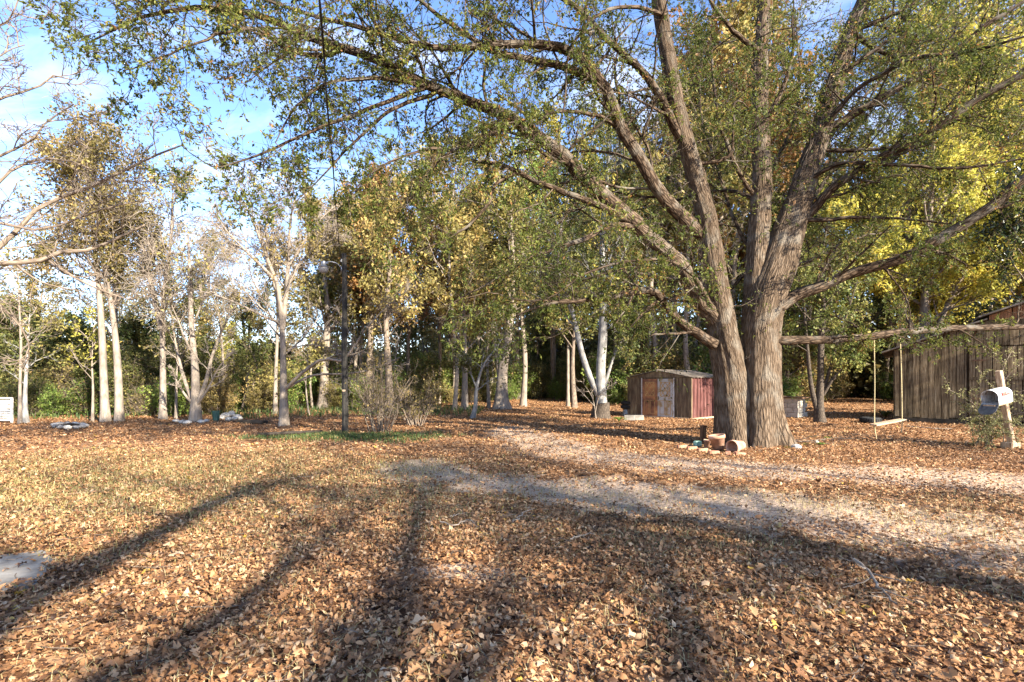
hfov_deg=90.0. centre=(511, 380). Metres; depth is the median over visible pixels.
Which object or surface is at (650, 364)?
shrub
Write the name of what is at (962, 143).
wood tree
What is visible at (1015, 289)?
wood tree
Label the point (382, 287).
clearing tree
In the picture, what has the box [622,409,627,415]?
bucket
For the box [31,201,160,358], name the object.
wood tree
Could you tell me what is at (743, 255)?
wood tree
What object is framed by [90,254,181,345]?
wood tree
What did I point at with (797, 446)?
rock
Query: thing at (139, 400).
shrub
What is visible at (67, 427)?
rock
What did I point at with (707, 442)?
flower pot
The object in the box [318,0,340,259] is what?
overhead wire
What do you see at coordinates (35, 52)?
sky
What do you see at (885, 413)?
weed
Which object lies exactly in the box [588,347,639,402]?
shrub
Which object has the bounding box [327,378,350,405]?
shrub
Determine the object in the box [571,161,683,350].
wood tree
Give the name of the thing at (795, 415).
concrete block
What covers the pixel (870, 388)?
shrub
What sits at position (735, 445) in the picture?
flower pot
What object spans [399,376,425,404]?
shrub
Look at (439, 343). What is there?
wood tree
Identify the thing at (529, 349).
wood tree
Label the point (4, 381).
shrub
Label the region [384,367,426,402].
shrub
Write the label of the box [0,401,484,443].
green grass
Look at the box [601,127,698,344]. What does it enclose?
wood tree
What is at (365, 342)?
wood tree
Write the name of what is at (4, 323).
wood tree
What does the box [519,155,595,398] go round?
wood tree
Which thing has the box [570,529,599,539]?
twig
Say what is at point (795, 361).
shrub
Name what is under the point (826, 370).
shrub
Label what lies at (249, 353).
wood tree
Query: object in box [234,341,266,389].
wood tree
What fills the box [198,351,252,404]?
shrub
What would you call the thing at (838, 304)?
wood tree
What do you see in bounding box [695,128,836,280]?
wood tree
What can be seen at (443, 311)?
clearing tree
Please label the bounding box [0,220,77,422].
thin tree
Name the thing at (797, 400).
concrete block
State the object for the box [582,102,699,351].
wood tree
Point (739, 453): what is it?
brick
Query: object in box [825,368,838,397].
shrub
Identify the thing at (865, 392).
shrub
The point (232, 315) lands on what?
wood tree
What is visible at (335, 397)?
shrub
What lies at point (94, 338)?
wood tree
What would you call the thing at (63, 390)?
shrub
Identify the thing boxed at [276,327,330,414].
thin tree
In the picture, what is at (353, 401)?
shrub
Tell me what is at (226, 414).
rock
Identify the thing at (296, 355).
wood tree
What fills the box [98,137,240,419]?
bare tree
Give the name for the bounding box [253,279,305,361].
wood tree
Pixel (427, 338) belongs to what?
wood tree
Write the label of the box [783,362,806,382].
shrub
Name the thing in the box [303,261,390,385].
wood tree
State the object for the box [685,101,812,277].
wood tree
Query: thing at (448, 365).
shrub
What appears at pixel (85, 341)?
wood tree
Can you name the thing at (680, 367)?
shrub
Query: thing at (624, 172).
clearing tree
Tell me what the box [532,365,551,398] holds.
shrub
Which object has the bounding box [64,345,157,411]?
shrub
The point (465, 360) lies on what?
tree
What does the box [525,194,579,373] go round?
wood tree
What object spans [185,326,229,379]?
wood tree
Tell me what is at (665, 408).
door
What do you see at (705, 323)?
wood tree
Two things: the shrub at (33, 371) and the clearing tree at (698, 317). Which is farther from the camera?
the clearing tree at (698, 317)
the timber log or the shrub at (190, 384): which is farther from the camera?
the shrub at (190, 384)
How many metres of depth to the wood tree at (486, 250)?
37.89 m
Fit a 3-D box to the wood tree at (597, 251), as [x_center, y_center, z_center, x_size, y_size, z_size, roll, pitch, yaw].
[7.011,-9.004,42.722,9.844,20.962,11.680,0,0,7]
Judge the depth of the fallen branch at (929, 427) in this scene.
15.69 m
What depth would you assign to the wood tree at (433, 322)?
33.96 m
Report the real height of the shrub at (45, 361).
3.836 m
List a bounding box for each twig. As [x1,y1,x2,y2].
[440,519,478,526]
[512,506,534,522]
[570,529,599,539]
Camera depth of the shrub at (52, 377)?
22.58 m
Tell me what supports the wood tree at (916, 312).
on the ground at (670, 497)
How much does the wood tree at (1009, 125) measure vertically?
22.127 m
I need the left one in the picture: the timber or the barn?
the timber
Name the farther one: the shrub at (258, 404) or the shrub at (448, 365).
the shrub at (448, 365)
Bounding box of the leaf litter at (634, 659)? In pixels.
[0,397,1023,681]
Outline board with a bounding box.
[783,396,810,397]
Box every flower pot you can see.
[703,439,710,447]
[708,434,724,449]
[725,440,745,451]
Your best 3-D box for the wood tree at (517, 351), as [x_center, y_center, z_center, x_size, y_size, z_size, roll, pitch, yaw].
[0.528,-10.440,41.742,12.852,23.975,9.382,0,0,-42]
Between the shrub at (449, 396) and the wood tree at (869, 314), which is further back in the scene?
the wood tree at (869, 314)
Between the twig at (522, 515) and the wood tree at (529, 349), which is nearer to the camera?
the twig at (522, 515)
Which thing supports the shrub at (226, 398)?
on the ground at (670, 497)
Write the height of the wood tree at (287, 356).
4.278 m
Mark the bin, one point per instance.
(215, 415)
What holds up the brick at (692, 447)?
on the ground at (670, 497)
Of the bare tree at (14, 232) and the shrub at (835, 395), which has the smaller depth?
the bare tree at (14, 232)
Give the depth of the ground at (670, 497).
5.02 m
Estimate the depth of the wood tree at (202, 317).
28.14 m
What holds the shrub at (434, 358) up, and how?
on the ground at (670, 497)
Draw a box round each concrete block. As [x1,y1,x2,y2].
[783,398,792,402]
[784,407,792,412]
[788,403,799,407]
[788,412,799,417]
[793,398,801,402]
[793,408,801,412]
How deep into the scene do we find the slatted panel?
18.32 m
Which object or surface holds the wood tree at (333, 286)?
on the ground at (670, 497)
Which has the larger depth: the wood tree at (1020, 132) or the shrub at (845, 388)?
the shrub at (845, 388)
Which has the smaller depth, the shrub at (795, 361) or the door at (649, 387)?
the door at (649, 387)
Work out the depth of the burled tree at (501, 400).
27.26 m
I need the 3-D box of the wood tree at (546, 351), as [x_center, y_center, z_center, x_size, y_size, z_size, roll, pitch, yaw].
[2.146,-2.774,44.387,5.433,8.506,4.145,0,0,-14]
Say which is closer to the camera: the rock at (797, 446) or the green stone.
the rock at (797, 446)
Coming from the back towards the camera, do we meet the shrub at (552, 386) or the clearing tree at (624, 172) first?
the shrub at (552, 386)
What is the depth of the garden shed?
20.51 m
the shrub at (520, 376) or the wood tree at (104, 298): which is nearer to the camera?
the wood tree at (104, 298)
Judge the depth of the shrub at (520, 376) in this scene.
41.13 m
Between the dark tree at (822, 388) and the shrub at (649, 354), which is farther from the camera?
the shrub at (649, 354)
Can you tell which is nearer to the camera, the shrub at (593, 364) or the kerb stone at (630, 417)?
the kerb stone at (630, 417)
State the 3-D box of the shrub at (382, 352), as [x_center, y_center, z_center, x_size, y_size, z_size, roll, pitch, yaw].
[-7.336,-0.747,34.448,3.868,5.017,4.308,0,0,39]
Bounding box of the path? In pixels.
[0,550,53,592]
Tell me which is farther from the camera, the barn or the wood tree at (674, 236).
the wood tree at (674, 236)
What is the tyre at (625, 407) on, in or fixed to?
on the bucket
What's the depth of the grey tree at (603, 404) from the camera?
20.66 m
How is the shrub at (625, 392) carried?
on the ground at (670, 497)
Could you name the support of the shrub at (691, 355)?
on the ground at (670, 497)
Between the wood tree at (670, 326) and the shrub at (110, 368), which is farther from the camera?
the wood tree at (670, 326)
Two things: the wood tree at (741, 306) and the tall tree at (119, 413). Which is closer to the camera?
the tall tree at (119, 413)
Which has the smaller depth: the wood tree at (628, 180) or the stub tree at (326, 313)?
the stub tree at (326, 313)
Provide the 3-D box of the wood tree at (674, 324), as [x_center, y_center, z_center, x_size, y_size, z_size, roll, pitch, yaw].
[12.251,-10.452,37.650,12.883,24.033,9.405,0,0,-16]
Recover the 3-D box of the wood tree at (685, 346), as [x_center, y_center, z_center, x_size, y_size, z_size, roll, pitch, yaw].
[11.616,-9.947,32.825,12.350,23.038,9.015,0,0,-7]
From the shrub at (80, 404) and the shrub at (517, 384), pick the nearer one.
the shrub at (80, 404)
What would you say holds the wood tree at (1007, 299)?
on the ground at (670, 497)
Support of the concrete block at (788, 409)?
on the concrete block at (795, 415)
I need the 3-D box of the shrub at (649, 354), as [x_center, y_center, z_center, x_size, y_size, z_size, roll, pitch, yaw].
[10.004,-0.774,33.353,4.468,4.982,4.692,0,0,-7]
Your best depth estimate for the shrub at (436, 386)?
31.14 m
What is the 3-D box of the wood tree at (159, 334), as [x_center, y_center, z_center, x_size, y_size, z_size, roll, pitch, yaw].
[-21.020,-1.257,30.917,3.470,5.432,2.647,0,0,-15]
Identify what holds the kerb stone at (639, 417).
on the ground at (670, 497)
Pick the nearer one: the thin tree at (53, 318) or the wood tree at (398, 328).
the thin tree at (53, 318)
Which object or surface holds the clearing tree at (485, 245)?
on the ground at (670, 497)
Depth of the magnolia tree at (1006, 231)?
22.14 m
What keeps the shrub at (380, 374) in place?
on the ground at (670, 497)
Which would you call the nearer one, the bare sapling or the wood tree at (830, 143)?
the bare sapling
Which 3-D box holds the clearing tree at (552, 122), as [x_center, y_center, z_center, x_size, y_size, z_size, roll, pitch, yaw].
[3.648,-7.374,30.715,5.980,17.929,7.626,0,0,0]
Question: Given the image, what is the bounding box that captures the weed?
[870,411,892,416]
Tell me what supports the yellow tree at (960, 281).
on the ground at (670, 497)
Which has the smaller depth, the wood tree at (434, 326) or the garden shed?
the garden shed
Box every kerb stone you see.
[624,415,634,420]
[635,415,643,419]
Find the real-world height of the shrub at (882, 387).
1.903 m
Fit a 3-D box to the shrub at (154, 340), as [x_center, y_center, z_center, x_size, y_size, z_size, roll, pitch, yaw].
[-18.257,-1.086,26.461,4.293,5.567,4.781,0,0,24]
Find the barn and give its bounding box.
[881,301,1023,424]
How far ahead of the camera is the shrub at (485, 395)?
35.77 m
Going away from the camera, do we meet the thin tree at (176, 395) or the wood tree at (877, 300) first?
the thin tree at (176, 395)
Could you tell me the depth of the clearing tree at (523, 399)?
29.91 m
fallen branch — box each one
[795,433,865,443]
[842,551,924,604]
[906,426,950,428]
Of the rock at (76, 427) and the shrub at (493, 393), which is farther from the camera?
the shrub at (493, 393)
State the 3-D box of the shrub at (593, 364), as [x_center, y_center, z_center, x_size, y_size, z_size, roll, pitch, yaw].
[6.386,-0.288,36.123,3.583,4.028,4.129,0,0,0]
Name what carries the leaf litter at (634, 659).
on the ground at (670, 497)
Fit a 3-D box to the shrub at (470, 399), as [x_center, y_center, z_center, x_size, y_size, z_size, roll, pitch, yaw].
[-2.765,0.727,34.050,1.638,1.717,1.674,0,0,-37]
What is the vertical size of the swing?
2.488 m
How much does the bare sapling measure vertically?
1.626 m
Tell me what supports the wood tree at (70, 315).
on the ground at (670, 497)
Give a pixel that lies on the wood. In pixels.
(587, 349)
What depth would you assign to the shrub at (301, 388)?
27.36 m
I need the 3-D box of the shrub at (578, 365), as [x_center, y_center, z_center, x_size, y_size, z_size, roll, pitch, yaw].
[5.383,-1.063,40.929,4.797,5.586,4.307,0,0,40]
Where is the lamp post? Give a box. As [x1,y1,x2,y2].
[318,253,348,432]
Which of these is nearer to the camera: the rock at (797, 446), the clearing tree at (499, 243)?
the rock at (797, 446)
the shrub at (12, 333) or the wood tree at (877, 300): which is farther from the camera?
the wood tree at (877, 300)
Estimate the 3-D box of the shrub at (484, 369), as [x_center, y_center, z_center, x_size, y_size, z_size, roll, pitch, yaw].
[-2.692,-1.195,36.271,5.156,6.004,4.629,0,0,-36]
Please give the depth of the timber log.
14.10 m
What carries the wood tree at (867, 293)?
on the ground at (670, 497)
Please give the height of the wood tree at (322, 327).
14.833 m
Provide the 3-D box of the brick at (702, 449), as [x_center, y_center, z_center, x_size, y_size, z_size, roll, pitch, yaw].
[4.053,1.470,10.894,0.210,0.065,0.100,-3,-2,-5]
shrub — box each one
[0,314,50,412]
[0,333,75,411]
[0,339,34,411]
[0,370,53,415]
[5,362,62,412]
[13,348,89,410]
[34,380,75,416]
[38,343,111,412]
[45,363,113,414]
[45,367,82,414]
[52,356,96,382]
[60,370,113,414]
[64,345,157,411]
[95,341,167,415]
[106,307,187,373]
[124,375,167,415]
[136,361,190,415]
[155,336,238,411]
[174,368,218,408]
[184,370,240,414]
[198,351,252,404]
[207,371,246,412]
[225,370,248,408]
[231,344,296,399]
[242,380,278,412]
[243,362,299,410]
[256,370,302,405]
[265,352,340,407]
[289,337,349,405]
[318,375,355,408]
[326,366,370,408]
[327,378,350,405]
[334,365,380,406]
[339,334,422,431]
[365,371,400,404]
[373,336,419,387]
[373,352,420,405]
[383,367,444,426]
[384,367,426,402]
[393,351,453,403]
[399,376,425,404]
[401,332,452,402]
[402,352,447,403]
[418,373,447,404]
[436,341,484,401]
[437,331,502,401]
[442,348,474,401]
[443,384,460,403]
[460,380,481,402]
[479,379,495,401]
[490,378,496,400]
[494,361,540,399]
[494,380,515,399]
[496,353,522,396]
[509,351,534,397]
[527,352,559,398]
[527,363,554,398]
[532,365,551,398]
[537,358,562,380]
[543,356,562,397]
[546,377,563,398]
[548,341,596,398]
[548,380,570,399]
[556,355,575,396]
[559,367,586,399]
[579,351,608,402]
[584,359,633,399]
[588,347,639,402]
[595,341,635,365]
[605,354,639,402]
[606,341,653,389]
[606,383,622,403]
[618,375,631,400]
[631,345,689,375]
[632,339,704,374]
[634,335,703,373]
[673,345,700,368]
[676,322,740,373]
[690,345,712,373]
[782,348,834,399]
[782,351,838,403]
[782,373,804,395]
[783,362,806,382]
[789,345,852,398]
[790,345,816,401]
[799,351,835,395]
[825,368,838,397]
[828,367,854,396]
[828,371,850,397]
[829,384,843,398]
[836,362,861,396]
[838,382,853,397]
[849,348,892,397]
[857,359,892,396]
[870,371,892,400]
[873,379,890,399]
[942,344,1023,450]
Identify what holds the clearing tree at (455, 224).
on the ground at (670, 497)
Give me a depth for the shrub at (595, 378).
35.26 m
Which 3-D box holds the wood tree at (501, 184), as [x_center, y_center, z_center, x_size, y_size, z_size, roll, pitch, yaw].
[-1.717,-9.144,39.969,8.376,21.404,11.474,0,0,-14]
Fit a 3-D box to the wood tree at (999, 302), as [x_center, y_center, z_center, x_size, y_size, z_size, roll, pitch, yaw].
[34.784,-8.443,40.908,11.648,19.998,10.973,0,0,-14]
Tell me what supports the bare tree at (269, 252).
on the ground at (670, 497)
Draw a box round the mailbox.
[978,370,1020,448]
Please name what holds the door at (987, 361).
in the barn
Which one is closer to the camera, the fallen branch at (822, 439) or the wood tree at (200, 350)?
the fallen branch at (822, 439)
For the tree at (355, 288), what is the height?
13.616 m
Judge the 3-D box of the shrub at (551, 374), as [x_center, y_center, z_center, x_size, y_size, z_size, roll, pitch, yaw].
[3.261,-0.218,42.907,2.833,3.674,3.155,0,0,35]
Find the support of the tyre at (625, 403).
on the tyre at (625, 407)
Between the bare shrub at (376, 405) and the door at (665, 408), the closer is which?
the bare shrub at (376, 405)
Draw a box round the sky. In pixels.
[0,0,1023,353]
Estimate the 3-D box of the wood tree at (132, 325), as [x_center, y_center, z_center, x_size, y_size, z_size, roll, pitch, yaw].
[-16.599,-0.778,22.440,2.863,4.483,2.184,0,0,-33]
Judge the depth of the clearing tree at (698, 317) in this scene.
34.61 m
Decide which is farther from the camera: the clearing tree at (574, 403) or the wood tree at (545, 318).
the wood tree at (545, 318)
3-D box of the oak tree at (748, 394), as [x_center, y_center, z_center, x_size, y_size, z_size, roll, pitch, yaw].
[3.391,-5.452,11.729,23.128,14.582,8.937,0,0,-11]
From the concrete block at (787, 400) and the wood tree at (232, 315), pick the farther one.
the wood tree at (232, 315)
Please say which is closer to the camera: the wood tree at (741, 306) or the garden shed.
the garden shed
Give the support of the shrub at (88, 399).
on the ground at (670, 497)
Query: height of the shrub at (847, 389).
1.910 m
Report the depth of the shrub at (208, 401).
21.95 m
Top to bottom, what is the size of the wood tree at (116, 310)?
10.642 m
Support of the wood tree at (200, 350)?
on the ground at (670, 497)
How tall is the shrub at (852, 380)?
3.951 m
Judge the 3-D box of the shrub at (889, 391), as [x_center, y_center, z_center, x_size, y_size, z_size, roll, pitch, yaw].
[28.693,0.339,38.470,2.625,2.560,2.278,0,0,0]
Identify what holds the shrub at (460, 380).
on the ground at (670, 497)
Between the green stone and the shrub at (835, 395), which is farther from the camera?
the shrub at (835, 395)
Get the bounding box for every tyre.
[621,401,629,404]
[621,405,629,408]
[859,417,881,422]
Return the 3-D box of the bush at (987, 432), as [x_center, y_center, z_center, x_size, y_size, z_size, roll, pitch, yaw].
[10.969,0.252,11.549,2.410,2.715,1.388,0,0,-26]
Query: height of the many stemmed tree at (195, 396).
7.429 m
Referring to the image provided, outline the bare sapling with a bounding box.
[572,378,616,418]
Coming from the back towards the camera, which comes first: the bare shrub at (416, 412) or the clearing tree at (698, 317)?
the clearing tree at (698, 317)
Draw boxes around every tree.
[0,0,181,373]
[0,84,161,422]
[0,113,168,421]
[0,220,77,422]
[0,291,75,422]
[0,294,41,395]
[5,229,77,338]
[10,314,63,370]
[18,0,1023,447]
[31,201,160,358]
[40,315,83,382]
[41,189,195,339]
[56,299,121,421]
[56,307,95,362]
[68,319,113,413]
[71,322,110,361]
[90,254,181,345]
[91,232,150,348]
[91,312,166,408]
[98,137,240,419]
[121,267,214,413]
[137,211,239,421]
[139,286,212,418]
[146,317,184,371]
[180,214,255,409]
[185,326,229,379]
[187,211,281,410]
[187,227,239,364]
[192,129,416,426]
[209,301,264,379]
[225,286,299,407]
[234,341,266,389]
[244,229,314,413]
[253,172,374,402]
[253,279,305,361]
[260,346,272,368]
[266,337,294,373]
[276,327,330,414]
[279,275,341,407]
[288,190,363,408]
[296,209,340,385]
[303,138,441,381]
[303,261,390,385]
[317,187,382,371]
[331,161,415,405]
[336,171,435,413]
[353,315,389,399]
[363,172,458,401]
[380,301,413,357]
[381,245,458,359]
[393,127,467,403]
[394,123,521,409]
[405,194,472,402]
[408,264,448,356]
[409,167,538,393]
[417,199,532,346]
[418,201,466,351]
[419,202,502,409]
[444,312,526,418]
[455,179,536,407]
[458,166,545,409]
[461,178,529,346]
[465,116,562,350]
[473,134,572,405]
[479,138,568,398]
[482,267,555,358]
[509,302,560,395]
[514,78,672,418]
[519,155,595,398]
[524,99,626,405]
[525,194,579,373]
[531,120,640,348]
[538,203,608,407]
[555,151,660,338]
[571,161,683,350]
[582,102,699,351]
[588,69,708,368]
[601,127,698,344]
[612,127,681,352]
[616,48,795,369]
[618,125,739,347]
[647,0,844,313]
[651,4,779,276]
[654,117,748,366]
[656,252,695,331]
[663,0,813,272]
[678,280,788,352]
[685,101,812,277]
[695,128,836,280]
[731,177,847,383]
[733,2,921,400]
[736,174,872,360]
[736,217,807,331]
[780,86,893,303]
[782,201,887,422]
[806,0,1023,340]
[806,159,947,346]
[819,0,1022,340]
[832,167,930,358]
[843,283,907,357]
[865,0,1023,325]
[871,205,1010,340]
[873,159,1023,323]
[880,78,1023,301]
[887,0,1023,282]
[887,9,1023,339]
[891,109,1022,305]
[906,44,1023,332]
[912,296,1013,338]
[915,0,1023,311]
[930,60,1023,333]
[949,158,1023,337]
[972,292,1010,311]
[986,269,1023,299]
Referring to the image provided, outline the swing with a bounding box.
[870,338,906,438]
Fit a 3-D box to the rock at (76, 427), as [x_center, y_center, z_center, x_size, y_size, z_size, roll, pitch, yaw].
[-13.650,1.455,16.031,0.326,0.117,0.193,0,0,0]
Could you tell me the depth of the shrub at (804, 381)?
33.06 m
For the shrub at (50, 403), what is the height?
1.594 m
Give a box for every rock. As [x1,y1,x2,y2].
[63,425,71,428]
[72,425,81,428]
[221,412,230,418]
[790,444,801,448]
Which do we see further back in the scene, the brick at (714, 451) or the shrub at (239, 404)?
the shrub at (239, 404)
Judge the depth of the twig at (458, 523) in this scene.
5.23 m
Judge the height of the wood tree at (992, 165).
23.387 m
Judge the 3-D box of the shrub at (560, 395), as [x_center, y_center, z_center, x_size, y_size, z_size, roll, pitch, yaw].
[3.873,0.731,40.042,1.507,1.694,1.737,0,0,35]
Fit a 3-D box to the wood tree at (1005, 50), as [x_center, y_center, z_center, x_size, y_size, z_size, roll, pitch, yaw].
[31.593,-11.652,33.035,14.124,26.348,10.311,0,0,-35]
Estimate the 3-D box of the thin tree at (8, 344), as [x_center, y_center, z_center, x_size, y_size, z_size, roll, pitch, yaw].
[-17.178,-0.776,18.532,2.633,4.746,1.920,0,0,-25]
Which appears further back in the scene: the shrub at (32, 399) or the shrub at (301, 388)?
the shrub at (301, 388)
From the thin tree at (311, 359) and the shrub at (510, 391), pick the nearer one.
the thin tree at (311, 359)
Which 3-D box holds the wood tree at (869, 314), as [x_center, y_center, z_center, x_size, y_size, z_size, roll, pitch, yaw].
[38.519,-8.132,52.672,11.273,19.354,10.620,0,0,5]
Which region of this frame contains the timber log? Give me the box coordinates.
[257,430,322,435]
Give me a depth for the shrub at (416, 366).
31.56 m
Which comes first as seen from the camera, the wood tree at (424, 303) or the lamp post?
the lamp post
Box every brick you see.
[687,446,696,449]
[697,448,707,451]
[708,450,719,453]
[734,451,745,455]
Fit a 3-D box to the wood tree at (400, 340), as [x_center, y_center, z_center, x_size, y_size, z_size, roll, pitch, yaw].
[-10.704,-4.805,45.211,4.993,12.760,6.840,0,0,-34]
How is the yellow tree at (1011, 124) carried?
on the ground at (670, 497)
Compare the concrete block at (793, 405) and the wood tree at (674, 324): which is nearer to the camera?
the concrete block at (793, 405)
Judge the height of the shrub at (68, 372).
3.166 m
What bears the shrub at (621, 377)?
on the ground at (670, 497)
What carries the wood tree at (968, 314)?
on the ground at (670, 497)
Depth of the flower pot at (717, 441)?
11.06 m
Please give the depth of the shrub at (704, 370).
32.75 m
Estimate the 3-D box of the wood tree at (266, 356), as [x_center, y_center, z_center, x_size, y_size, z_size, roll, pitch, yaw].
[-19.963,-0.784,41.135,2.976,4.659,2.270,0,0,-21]
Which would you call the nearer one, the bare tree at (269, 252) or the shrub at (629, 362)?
the bare tree at (269, 252)
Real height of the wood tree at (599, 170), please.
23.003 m
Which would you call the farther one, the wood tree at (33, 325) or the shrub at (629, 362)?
the shrub at (629, 362)
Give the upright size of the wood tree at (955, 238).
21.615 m
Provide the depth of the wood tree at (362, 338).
29.70 m
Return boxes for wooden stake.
[700,425,706,441]
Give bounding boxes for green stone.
[693,441,701,446]
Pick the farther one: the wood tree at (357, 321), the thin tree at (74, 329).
the wood tree at (357, 321)
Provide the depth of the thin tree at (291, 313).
22.41 m
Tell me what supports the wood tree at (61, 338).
on the ground at (670, 497)
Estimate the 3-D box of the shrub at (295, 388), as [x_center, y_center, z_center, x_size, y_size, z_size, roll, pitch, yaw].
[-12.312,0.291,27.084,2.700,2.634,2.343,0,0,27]
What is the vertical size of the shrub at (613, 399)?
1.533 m
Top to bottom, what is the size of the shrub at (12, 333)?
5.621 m
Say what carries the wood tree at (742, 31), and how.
on the ground at (670, 497)
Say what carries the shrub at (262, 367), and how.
on the ground at (670, 497)
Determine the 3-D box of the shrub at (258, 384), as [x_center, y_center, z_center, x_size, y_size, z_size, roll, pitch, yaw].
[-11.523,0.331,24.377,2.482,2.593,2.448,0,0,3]
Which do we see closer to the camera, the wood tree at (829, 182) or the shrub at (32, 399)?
the shrub at (32, 399)
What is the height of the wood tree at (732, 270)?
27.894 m
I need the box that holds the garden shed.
[625,369,713,418]
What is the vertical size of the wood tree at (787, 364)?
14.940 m
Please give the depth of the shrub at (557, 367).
43.09 m
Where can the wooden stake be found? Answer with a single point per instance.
(703, 428)
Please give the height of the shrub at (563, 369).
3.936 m
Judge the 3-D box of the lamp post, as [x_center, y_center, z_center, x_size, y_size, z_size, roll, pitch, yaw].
[-5.131,-1.035,14.682,0.831,5.272,0.326,0,0,-26]
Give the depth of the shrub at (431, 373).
31.13 m
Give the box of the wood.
[62,288,1023,398]
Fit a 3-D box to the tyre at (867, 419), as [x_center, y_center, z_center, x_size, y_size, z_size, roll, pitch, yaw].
[12.804,1.400,18.286,0.676,0.200,0.676,0,0,0]
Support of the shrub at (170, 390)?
on the ground at (670, 497)
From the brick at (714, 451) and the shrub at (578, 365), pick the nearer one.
the brick at (714, 451)
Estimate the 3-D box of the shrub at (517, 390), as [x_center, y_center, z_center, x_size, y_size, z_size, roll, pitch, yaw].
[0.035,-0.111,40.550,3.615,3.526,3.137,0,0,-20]
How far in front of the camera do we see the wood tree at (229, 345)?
35.14 m
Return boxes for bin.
[211,408,219,420]
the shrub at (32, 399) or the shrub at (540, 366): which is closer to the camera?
the shrub at (32, 399)
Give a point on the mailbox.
(994, 399)
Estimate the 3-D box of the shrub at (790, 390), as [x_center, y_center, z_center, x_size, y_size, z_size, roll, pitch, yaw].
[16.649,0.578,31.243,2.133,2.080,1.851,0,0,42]
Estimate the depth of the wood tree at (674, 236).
32.37 m
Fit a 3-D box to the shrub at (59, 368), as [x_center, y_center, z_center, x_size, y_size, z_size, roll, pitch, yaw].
[-19.293,0.001,23.207,3.168,3.357,3.212,0,0,29]
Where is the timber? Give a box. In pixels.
[236,420,267,423]
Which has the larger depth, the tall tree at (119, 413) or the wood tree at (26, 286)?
the wood tree at (26, 286)
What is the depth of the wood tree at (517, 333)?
39.70 m
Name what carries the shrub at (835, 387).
on the ground at (670, 497)
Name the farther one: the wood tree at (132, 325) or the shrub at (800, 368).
the shrub at (800, 368)
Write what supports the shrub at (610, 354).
on the ground at (670, 497)
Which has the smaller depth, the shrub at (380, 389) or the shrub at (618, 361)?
the shrub at (380, 389)
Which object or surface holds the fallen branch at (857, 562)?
on the leaf litter at (634, 659)
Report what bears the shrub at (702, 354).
on the ground at (670, 497)
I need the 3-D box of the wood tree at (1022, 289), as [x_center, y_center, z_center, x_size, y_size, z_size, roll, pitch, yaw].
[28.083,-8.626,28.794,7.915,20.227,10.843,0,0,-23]
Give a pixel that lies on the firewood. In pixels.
(70, 424)
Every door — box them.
[642,379,657,415]
[658,379,672,416]
[969,346,1023,421]
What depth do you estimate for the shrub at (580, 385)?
39.05 m
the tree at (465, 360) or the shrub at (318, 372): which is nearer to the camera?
the tree at (465, 360)
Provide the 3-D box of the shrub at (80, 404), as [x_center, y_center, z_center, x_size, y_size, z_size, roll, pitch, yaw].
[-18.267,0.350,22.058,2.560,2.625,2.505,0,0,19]
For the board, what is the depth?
21.05 m
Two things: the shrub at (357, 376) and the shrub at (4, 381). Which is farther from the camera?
the shrub at (357, 376)
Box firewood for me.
[55,423,79,426]
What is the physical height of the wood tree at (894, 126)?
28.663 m
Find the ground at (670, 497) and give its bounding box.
[0,389,1023,681]
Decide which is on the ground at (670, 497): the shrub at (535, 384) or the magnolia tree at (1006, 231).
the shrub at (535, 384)
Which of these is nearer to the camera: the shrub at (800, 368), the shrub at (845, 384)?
the shrub at (800, 368)
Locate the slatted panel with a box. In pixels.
[0,397,12,422]
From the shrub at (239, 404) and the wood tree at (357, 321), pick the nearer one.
the shrub at (239, 404)
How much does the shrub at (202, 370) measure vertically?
3.839 m
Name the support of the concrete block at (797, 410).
on the concrete block at (795, 415)
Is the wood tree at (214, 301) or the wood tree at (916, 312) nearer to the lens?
the wood tree at (214, 301)
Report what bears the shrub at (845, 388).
on the ground at (670, 497)
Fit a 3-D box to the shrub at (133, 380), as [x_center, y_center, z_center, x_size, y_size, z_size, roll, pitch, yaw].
[-16.189,-0.124,21.922,3.016,3.512,2.708,0,0,-3]
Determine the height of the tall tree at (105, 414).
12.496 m

